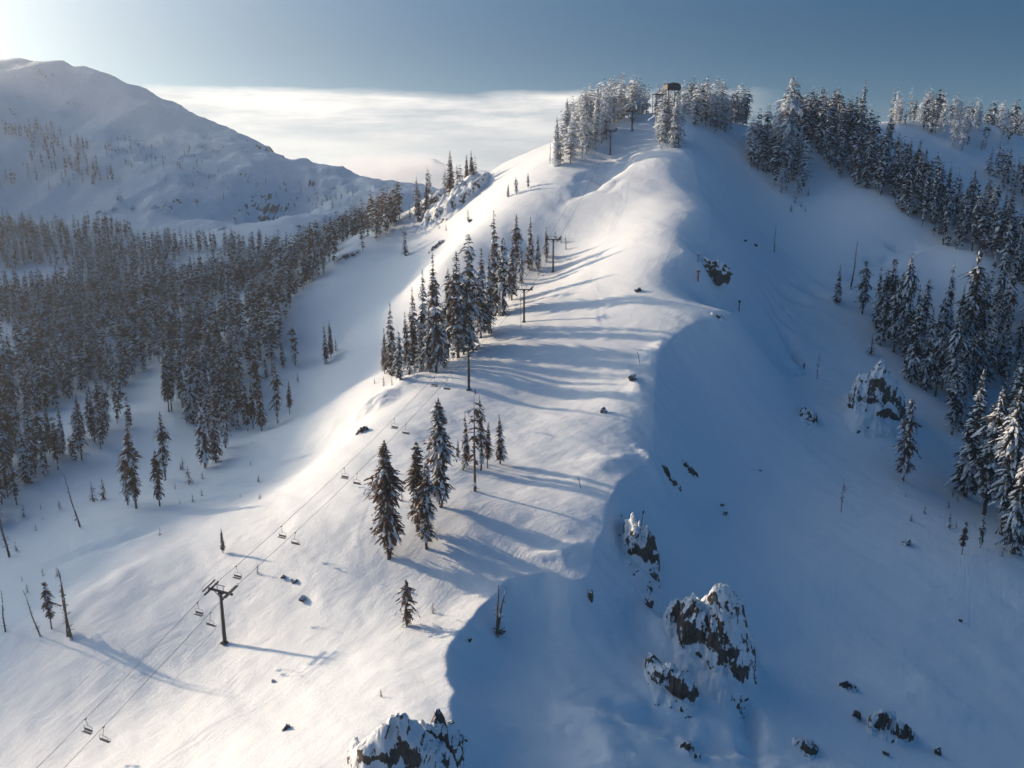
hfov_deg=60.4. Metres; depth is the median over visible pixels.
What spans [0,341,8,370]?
fir tree
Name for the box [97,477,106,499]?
sapling
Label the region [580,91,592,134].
fir tree
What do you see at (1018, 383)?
fir tree
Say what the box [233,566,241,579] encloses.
lift chair
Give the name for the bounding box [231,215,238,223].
cliff
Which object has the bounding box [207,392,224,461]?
fir tree
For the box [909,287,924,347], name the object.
fir tree
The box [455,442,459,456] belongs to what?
fir tree
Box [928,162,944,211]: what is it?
fir tree
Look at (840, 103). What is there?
fir tree
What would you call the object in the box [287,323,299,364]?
fir tree
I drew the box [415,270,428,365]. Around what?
fir tree
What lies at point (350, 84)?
sky
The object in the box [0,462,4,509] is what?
fir tree
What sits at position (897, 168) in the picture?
fir tree
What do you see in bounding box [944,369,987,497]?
fir tree
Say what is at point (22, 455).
fir tree
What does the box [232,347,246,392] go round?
fir tree
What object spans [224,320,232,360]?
fir tree
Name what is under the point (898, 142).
fir tree
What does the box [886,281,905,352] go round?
fir tree
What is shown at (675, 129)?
fir tree
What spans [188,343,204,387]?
fir tree
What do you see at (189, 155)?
cliff
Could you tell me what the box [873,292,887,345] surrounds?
fir tree
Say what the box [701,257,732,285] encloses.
rock outcrop
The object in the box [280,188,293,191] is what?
cliff
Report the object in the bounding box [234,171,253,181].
cliff
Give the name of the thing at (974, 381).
fir tree
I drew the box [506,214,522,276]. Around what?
fir tree
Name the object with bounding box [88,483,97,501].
sapling
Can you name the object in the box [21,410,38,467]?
fir tree
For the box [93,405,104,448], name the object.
fir tree
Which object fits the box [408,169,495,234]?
rock outcrop
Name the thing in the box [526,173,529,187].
fir tree
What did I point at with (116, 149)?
cliff
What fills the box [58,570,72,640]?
dead tree
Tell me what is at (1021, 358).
fir tree
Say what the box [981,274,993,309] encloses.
fir tree
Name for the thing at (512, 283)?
fir tree
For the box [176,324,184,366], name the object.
fir tree
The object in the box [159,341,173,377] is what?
fir tree
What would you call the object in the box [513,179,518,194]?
fir tree
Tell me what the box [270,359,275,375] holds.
fir tree
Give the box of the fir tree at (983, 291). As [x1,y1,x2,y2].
[975,283,991,337]
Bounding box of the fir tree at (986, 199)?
[978,186,988,240]
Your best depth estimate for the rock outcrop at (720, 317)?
325.04 m
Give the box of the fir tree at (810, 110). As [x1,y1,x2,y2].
[803,96,814,137]
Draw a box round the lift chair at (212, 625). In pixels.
[206,612,216,626]
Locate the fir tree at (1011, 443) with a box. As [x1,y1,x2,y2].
[984,387,1023,535]
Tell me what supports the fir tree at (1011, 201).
on the ground
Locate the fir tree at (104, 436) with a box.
[95,396,107,443]
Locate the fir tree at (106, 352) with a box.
[100,336,112,377]
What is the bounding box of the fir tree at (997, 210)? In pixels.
[984,199,999,248]
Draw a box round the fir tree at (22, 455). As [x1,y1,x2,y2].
[14,419,38,482]
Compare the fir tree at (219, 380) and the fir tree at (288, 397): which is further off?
the fir tree at (219, 380)
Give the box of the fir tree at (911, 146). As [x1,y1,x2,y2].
[903,137,913,184]
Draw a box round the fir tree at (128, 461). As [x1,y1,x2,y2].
[116,425,142,508]
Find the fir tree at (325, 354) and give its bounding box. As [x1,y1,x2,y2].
[321,322,328,363]
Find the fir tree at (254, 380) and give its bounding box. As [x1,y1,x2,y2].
[250,355,262,406]
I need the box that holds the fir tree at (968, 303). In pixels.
[954,251,988,341]
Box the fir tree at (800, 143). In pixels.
[792,128,804,174]
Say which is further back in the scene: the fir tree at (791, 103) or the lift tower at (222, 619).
the fir tree at (791, 103)
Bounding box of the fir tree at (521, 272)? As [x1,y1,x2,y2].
[517,248,526,282]
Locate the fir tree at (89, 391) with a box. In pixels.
[84,380,97,429]
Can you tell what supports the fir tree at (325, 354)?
on the ground
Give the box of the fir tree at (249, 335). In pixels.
[246,325,256,360]
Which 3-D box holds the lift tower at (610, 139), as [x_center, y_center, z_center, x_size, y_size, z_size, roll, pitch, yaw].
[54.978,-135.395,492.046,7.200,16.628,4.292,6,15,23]
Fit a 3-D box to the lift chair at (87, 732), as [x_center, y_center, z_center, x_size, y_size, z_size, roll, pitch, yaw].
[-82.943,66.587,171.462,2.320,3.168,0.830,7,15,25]
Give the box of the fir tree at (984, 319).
[975,278,997,343]
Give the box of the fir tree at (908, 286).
[895,253,920,355]
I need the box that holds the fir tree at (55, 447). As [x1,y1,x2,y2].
[49,424,61,469]
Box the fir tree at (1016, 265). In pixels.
[1008,229,1023,280]
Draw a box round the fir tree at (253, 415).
[248,383,256,428]
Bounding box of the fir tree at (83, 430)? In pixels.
[74,393,86,437]
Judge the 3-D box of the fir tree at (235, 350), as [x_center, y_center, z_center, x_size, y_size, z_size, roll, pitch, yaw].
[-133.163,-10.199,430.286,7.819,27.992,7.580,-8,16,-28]
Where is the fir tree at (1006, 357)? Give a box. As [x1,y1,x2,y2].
[998,330,1014,388]
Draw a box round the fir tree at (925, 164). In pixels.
[919,150,929,196]
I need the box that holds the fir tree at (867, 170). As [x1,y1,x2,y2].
[857,139,873,188]
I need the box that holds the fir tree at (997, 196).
[993,184,1002,220]
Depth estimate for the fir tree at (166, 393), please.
397.66 m
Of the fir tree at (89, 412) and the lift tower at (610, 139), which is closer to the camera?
the fir tree at (89, 412)
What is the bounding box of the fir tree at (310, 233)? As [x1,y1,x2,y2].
[306,221,317,267]
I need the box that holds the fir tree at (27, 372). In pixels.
[25,360,38,406]
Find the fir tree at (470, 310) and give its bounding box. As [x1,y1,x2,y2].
[455,234,481,347]
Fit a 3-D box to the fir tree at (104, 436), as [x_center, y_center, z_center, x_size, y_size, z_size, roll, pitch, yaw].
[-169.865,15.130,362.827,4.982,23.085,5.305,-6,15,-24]
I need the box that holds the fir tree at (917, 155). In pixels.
[909,142,924,191]
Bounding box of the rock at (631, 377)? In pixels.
[628,374,636,380]
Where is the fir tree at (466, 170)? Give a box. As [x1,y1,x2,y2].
[464,155,467,177]
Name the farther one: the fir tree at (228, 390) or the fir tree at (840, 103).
the fir tree at (840, 103)
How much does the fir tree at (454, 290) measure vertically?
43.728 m
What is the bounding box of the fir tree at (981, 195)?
[968,190,983,237]
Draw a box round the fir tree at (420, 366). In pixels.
[412,325,424,372]
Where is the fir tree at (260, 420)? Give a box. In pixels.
[255,382,267,430]
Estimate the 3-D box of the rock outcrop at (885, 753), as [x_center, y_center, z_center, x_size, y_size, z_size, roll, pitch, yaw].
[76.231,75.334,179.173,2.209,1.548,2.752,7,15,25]
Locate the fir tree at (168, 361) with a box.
[167,355,174,391]
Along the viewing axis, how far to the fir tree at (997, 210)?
419.94 m
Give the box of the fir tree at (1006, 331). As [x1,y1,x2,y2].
[994,304,1014,375]
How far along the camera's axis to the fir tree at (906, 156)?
466.19 m
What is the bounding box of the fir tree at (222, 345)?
[218,341,231,382]
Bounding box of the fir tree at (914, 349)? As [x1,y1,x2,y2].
[897,288,925,382]
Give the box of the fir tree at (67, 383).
[61,352,74,397]
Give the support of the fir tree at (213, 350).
on the ground
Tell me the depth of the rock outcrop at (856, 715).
188.73 m
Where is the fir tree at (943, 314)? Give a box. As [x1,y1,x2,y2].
[932,299,949,366]
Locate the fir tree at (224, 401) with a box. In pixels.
[220,387,230,426]
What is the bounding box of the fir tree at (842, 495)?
[840,479,847,510]
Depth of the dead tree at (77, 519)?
272.22 m
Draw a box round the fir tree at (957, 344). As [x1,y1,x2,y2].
[941,314,971,406]
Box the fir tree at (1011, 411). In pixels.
[996,404,1014,480]
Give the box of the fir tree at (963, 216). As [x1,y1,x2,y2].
[955,190,973,240]
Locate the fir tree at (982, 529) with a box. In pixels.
[978,518,986,547]
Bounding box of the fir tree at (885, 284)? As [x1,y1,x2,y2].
[873,270,895,339]
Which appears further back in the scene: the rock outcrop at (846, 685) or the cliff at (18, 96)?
the cliff at (18, 96)
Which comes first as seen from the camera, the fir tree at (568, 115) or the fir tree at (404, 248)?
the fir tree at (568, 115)
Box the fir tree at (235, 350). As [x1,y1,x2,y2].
[231,335,243,376]
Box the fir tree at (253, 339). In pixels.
[250,321,258,359]
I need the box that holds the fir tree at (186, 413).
[181,367,192,422]
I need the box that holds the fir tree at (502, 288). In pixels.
[490,238,511,315]
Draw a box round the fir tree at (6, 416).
[1,407,17,460]
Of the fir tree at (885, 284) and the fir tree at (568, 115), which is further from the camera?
the fir tree at (568, 115)
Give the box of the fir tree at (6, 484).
[1,449,9,497]
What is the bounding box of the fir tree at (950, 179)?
[942,169,951,211]
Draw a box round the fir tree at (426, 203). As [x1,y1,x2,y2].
[422,182,429,212]
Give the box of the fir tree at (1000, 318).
[994,286,1004,333]
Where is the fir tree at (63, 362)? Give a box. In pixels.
[60,349,70,394]
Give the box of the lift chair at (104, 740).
[99,726,110,742]
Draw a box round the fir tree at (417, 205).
[413,176,422,221]
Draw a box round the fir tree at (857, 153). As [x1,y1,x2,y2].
[850,128,862,181]
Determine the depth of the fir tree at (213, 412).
339.44 m
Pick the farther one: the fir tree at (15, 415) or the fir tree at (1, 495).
the fir tree at (15, 415)
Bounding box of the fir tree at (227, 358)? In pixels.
[223,351,233,387]
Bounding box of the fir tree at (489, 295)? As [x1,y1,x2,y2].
[484,254,496,333]
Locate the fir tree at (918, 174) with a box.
[912,158,924,207]
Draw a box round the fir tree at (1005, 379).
[997,367,1009,415]
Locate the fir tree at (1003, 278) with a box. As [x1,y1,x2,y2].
[993,245,1011,297]
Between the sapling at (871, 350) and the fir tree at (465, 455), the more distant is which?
the sapling at (871, 350)
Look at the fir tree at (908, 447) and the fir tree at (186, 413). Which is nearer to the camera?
the fir tree at (908, 447)
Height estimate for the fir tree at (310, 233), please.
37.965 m
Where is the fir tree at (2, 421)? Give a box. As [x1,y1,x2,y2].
[0,415,12,463]
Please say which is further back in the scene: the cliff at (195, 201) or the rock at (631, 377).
the cliff at (195, 201)
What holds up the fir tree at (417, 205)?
on the ground
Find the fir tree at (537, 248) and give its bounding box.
[534,237,541,266]
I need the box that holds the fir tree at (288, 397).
[286,381,293,413]
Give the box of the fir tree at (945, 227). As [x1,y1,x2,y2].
[938,194,952,244]
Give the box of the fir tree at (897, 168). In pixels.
[890,146,902,197]
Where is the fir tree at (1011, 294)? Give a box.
[1002,270,1019,328]
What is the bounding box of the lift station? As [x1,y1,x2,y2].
[652,82,680,113]
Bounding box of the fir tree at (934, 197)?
[929,173,941,223]
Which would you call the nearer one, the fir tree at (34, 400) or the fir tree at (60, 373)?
the fir tree at (34, 400)
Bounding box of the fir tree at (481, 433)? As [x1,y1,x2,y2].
[475,395,488,469]
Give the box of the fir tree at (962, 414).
[954,354,970,431]
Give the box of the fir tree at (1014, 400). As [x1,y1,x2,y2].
[1008,389,1023,416]
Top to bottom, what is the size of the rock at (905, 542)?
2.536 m
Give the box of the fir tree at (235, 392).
[231,373,240,422]
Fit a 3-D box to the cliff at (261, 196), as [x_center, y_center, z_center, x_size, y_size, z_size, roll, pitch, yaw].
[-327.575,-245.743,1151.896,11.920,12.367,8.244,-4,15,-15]
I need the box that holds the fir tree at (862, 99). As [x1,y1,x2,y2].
[848,79,869,147]
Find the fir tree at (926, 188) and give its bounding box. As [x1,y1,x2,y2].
[918,171,928,219]
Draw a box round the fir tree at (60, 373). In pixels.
[55,349,65,394]
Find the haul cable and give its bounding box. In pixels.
[37,99,642,767]
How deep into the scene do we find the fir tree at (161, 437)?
314.21 m
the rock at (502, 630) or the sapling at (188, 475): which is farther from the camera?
the sapling at (188, 475)
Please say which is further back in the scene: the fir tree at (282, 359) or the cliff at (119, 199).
the cliff at (119, 199)
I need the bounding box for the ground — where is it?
[0,58,1023,767]
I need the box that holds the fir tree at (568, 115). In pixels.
[560,99,571,146]
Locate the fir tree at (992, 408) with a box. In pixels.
[977,404,994,456]
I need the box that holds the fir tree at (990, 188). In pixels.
[980,179,993,219]
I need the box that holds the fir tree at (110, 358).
[107,348,116,393]
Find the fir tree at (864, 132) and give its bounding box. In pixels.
[858,102,866,149]
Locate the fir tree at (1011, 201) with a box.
[1004,189,1015,226]
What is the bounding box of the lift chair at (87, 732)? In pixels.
[82,718,92,734]
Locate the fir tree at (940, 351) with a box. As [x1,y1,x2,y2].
[927,321,949,396]
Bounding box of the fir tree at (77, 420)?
[68,399,89,459]
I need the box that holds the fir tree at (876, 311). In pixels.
[871,265,883,327]
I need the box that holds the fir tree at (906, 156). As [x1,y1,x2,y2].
[901,142,912,188]
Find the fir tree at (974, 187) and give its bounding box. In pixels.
[963,170,978,218]
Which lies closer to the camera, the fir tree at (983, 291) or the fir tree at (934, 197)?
the fir tree at (983, 291)
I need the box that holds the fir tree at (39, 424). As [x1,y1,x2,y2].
[31,406,51,464]
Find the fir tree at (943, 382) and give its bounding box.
[940,333,949,388]
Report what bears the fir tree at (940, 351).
on the ground
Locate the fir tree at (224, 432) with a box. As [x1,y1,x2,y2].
[216,396,231,447]
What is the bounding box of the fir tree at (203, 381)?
[201,364,206,404]
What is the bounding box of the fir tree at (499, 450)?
[494,415,507,463]
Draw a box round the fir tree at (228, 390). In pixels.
[223,359,232,405]
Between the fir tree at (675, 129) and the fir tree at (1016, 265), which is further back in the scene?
the fir tree at (675, 129)
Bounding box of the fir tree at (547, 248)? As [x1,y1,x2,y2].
[542,229,549,254]
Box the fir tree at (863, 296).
[854,261,873,313]
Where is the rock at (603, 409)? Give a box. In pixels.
[600,406,607,412]
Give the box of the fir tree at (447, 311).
[440,269,455,357]
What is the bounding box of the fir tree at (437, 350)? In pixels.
[423,253,449,371]
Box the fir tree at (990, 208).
[983,186,996,244]
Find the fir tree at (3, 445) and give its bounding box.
[0,426,14,471]
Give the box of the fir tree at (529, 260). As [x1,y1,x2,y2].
[524,216,534,270]
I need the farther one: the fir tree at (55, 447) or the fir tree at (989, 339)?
the fir tree at (989, 339)
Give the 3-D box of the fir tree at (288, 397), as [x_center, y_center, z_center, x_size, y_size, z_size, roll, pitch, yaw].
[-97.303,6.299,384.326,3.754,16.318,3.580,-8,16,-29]
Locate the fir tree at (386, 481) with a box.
[363,440,405,559]
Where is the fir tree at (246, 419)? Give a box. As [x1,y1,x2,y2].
[239,387,250,430]
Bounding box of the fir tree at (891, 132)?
[885,116,895,156]
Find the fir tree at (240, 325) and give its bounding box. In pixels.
[237,308,246,352]
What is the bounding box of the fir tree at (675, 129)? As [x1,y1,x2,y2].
[666,94,684,146]
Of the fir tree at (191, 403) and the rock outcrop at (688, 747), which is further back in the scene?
the fir tree at (191, 403)
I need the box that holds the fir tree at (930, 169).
[923,158,934,200]
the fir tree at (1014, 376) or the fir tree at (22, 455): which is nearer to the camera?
the fir tree at (22, 455)
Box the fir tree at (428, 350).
[416,311,434,371]
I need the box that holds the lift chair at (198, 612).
[193,602,203,616]
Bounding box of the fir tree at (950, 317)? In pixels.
[948,308,955,336]
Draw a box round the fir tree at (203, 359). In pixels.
[198,339,210,384]
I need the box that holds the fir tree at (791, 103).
[771,77,802,169]
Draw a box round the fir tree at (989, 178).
[980,177,990,217]
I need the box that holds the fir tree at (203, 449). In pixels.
[193,390,212,467]
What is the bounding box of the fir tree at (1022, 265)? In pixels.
[1019,251,1023,276]
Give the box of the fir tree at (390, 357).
[381,302,396,375]
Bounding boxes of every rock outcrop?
[281,723,289,731]
[335,249,359,262]
[342,712,456,767]
[355,426,368,435]
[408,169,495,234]
[419,708,467,767]
[420,188,446,213]
[428,240,444,253]
[457,729,470,743]
[618,511,663,595]
[642,652,702,717]
[649,567,659,582]
[661,463,680,491]
[661,598,682,638]
[671,592,707,681]
[678,741,701,762]
[681,459,698,478]
[696,583,760,722]
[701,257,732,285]
[710,312,725,322]
[792,736,818,761]
[799,407,817,425]
[838,358,908,441]
[838,679,858,693]
[852,709,860,721]
[864,708,916,747]
[882,750,890,757]
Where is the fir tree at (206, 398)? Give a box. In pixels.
[202,386,212,436]
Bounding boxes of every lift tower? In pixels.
[202,576,237,644]
[456,341,480,390]
[515,285,533,321]
[545,236,561,272]
[604,127,617,154]
[627,107,638,130]
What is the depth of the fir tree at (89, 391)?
374.98 m
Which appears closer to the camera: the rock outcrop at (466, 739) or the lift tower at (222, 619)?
the rock outcrop at (466, 739)
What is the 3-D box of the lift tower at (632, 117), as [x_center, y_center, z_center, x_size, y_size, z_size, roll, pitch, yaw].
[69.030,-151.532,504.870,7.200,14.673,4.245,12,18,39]
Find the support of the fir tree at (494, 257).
on the ground
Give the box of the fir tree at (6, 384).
[0,369,19,410]
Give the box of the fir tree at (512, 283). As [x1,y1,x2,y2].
[505,238,519,299]
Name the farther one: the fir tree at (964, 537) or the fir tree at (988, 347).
the fir tree at (988, 347)
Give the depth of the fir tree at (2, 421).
334.80 m
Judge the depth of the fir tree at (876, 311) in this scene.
391.01 m
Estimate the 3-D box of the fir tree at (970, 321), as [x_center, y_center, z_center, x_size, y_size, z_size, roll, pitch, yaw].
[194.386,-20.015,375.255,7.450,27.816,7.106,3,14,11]
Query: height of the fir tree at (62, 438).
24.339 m
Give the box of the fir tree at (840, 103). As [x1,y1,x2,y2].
[835,94,846,121]
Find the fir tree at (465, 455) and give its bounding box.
[459,413,471,468]
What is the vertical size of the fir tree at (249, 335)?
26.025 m
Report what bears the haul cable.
attached to the lift tower at (222, 619)
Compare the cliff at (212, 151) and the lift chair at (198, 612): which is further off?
the cliff at (212, 151)
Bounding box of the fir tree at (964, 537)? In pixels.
[958,522,968,553]
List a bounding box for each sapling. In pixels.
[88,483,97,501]
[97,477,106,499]
[185,466,193,483]
[866,337,874,354]
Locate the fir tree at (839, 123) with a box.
[832,106,842,154]
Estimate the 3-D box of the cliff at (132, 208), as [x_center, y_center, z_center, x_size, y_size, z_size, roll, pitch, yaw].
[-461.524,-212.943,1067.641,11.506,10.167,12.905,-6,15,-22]
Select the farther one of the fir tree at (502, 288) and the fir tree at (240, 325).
the fir tree at (240, 325)
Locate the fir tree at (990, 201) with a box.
[979,184,995,234]
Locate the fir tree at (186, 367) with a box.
[183,352,195,397]
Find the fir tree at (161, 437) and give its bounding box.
[153,411,171,479]
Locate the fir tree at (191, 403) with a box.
[184,370,199,423]
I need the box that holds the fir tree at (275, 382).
[268,362,285,422]
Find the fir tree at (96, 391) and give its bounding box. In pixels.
[91,377,102,413]
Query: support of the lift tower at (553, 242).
on the ground
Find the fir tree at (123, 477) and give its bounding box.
[116,459,130,504]
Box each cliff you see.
[7,108,20,116]
[14,94,23,98]
[35,68,54,81]
[65,99,80,106]
[105,206,118,215]
[110,146,127,152]
[115,194,122,204]
[128,204,135,212]
[149,205,161,210]
[160,200,174,213]
[170,197,189,206]
[185,154,194,157]
[192,198,198,205]
[193,170,217,178]
[206,149,218,153]
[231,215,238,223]
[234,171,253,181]
[237,207,245,217]
[246,178,259,188]
[257,191,265,199]
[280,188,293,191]
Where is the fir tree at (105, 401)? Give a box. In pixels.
[98,384,111,430]
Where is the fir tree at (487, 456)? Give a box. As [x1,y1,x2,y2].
[483,424,493,467]
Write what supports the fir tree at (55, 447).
on the ground
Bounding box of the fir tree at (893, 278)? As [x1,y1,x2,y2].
[884,258,902,338]
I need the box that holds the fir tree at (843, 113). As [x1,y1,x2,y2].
[838,102,847,144]
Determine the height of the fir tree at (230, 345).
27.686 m
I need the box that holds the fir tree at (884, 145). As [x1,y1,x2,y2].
[872,137,888,186]
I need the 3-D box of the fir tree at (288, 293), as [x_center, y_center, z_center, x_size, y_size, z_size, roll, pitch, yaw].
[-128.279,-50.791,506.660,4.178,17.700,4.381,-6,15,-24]
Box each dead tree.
[0,519,10,556]
[1,591,5,631]
[23,591,40,636]
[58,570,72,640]
[63,476,80,526]
[493,585,505,637]
[850,242,857,289]
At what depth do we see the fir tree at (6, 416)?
344.35 m
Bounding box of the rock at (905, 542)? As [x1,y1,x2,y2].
[902,538,910,545]
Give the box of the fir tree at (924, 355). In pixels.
[918,331,928,381]
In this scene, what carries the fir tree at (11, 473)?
on the ground
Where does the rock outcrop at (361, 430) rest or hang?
on the ground
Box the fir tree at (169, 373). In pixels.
[160,356,177,410]
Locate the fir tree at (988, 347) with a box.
[979,327,995,388]
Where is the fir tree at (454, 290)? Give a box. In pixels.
[444,251,473,358]
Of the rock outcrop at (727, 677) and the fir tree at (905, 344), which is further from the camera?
the fir tree at (905, 344)
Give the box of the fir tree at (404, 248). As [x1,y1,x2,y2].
[401,223,408,255]
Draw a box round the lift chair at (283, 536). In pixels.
[277,526,285,538]
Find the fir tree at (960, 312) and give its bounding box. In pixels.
[954,284,965,329]
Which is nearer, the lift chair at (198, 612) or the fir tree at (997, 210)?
the lift chair at (198, 612)
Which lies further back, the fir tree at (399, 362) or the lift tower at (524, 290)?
the lift tower at (524, 290)
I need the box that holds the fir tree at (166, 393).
[160,355,173,411]
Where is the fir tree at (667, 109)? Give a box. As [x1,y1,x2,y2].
[655,93,671,142]
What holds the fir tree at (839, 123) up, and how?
on the ground
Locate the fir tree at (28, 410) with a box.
[23,402,38,458]
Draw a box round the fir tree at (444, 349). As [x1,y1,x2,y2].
[439,309,449,367]
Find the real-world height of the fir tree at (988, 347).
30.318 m
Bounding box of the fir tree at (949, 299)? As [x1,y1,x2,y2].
[932,263,955,358]
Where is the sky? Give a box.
[0,0,1023,170]
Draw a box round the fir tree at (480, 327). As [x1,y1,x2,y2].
[472,248,490,338]
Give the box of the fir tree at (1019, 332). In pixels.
[1012,319,1023,369]
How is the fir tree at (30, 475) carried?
on the ground
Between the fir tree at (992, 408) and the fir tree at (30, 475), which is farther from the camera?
the fir tree at (30, 475)
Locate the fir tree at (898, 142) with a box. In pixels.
[893,133,902,161]
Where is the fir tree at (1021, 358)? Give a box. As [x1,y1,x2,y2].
[1016,342,1023,378]
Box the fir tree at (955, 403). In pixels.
[944,366,964,434]
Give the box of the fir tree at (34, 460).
[24,428,44,474]
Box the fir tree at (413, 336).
[405,290,418,368]
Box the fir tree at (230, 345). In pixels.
[227,332,234,381]
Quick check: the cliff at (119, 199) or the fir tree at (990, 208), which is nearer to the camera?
the fir tree at (990, 208)
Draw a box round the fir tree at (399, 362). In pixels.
[388,332,405,379]
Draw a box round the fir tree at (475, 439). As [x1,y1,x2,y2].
[463,390,488,491]
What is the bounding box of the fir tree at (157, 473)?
[149,450,164,505]
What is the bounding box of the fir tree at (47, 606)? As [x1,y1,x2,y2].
[40,582,60,628]
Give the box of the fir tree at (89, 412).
[81,392,95,441]
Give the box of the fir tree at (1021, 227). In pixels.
[1013,217,1023,259]
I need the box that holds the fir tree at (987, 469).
[968,389,1010,515]
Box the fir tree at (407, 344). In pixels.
[401,313,413,371]
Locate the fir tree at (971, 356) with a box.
[962,334,980,394]
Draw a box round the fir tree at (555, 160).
[550,116,561,166]
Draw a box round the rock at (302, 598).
[298,595,305,601]
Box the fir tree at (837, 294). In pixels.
[832,264,841,302]
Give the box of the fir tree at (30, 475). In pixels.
[24,435,35,483]
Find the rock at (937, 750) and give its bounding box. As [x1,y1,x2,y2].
[934,746,941,755]
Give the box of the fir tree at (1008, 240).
[1000,216,1016,267]
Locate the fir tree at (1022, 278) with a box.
[1018,262,1023,284]
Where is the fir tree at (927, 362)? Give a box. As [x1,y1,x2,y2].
[916,306,939,390]
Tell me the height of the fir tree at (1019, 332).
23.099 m
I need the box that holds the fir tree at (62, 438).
[56,401,66,453]
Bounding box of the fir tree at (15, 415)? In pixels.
[10,401,22,442]
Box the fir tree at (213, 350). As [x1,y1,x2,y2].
[209,335,218,377]
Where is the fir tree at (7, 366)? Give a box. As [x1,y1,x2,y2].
[4,357,19,403]
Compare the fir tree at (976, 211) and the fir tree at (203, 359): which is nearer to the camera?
the fir tree at (976, 211)
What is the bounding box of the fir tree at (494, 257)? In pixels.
[485,210,500,315]
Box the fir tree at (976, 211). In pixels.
[970,194,980,250]
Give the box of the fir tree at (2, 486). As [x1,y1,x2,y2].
[0,472,6,503]
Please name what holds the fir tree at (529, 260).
on the ground
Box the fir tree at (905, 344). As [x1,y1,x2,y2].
[896,310,914,362]
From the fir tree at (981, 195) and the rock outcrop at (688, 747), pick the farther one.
the fir tree at (981, 195)
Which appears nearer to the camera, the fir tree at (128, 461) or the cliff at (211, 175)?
the fir tree at (128, 461)
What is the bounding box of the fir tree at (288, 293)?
[287,281,292,303]
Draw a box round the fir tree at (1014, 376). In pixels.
[1006,357,1019,406]
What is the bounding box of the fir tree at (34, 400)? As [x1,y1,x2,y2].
[27,367,41,413]
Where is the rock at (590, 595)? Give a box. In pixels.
[588,589,593,602]
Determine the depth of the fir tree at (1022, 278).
403.24 m
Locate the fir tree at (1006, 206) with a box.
[998,190,1008,239]
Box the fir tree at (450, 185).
[445,152,454,194]
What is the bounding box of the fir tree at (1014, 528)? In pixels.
[995,456,1023,553]
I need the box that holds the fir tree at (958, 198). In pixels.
[952,176,964,224]
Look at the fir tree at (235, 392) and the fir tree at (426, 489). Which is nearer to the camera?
the fir tree at (426, 489)
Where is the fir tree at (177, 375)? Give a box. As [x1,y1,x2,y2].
[175,357,184,400]
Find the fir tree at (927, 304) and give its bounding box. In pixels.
[920,279,934,334]
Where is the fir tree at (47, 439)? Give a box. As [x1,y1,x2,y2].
[42,407,51,453]
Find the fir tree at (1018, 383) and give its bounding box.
[1004,357,1023,415]
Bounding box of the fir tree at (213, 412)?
[208,395,219,448]
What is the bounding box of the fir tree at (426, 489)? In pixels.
[411,463,444,549]
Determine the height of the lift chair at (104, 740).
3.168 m
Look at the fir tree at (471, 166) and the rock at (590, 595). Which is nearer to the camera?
the rock at (590, 595)
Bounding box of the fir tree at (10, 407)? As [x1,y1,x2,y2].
[7,398,14,441]
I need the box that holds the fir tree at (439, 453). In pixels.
[422,398,460,507]
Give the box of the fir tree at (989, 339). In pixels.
[981,319,998,365]
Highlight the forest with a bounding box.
[0,72,1023,475]
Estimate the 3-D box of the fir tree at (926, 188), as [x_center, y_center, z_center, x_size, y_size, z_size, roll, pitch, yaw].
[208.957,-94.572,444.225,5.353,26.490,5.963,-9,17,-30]
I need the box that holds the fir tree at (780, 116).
[769,102,785,164]
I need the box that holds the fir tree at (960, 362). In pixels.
[951,355,969,407]
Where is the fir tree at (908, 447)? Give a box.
[891,399,922,480]
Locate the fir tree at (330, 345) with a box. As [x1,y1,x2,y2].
[327,322,334,357]
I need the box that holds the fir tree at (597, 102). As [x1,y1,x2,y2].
[591,87,601,134]
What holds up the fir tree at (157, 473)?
on the ground
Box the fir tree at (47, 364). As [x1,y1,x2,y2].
[42,350,51,393]
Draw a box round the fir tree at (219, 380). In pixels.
[213,365,226,403]
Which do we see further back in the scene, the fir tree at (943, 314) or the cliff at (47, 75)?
the cliff at (47, 75)
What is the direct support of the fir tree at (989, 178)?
on the ground
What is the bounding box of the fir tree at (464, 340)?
[454,285,471,353]
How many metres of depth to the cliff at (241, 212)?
1106.48 m
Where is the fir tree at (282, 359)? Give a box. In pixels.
[279,338,286,365]
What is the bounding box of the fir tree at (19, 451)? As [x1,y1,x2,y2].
[15,424,27,470]
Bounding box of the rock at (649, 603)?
[645,595,653,607]
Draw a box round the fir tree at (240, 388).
[236,369,246,423]
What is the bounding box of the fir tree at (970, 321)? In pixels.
[962,306,978,352]
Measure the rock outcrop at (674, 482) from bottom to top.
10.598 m
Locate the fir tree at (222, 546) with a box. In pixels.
[219,530,224,550]
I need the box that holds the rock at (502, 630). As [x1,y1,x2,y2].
[494,626,505,634]
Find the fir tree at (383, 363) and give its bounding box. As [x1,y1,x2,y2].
[379,329,387,373]
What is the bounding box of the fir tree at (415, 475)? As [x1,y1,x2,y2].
[404,441,424,531]
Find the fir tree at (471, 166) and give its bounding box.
[468,153,474,175]
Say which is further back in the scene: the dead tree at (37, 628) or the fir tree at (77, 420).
the fir tree at (77, 420)
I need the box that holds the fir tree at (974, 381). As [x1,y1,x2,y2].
[969,330,988,394]
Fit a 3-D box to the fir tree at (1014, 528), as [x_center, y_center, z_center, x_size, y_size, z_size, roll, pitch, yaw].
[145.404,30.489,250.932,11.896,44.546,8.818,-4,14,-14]
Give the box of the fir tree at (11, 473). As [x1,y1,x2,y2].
[5,460,20,504]
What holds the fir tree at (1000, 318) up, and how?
on the ground
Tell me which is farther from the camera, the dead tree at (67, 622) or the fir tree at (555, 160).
the fir tree at (555, 160)
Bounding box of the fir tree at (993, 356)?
[981,320,1003,388]

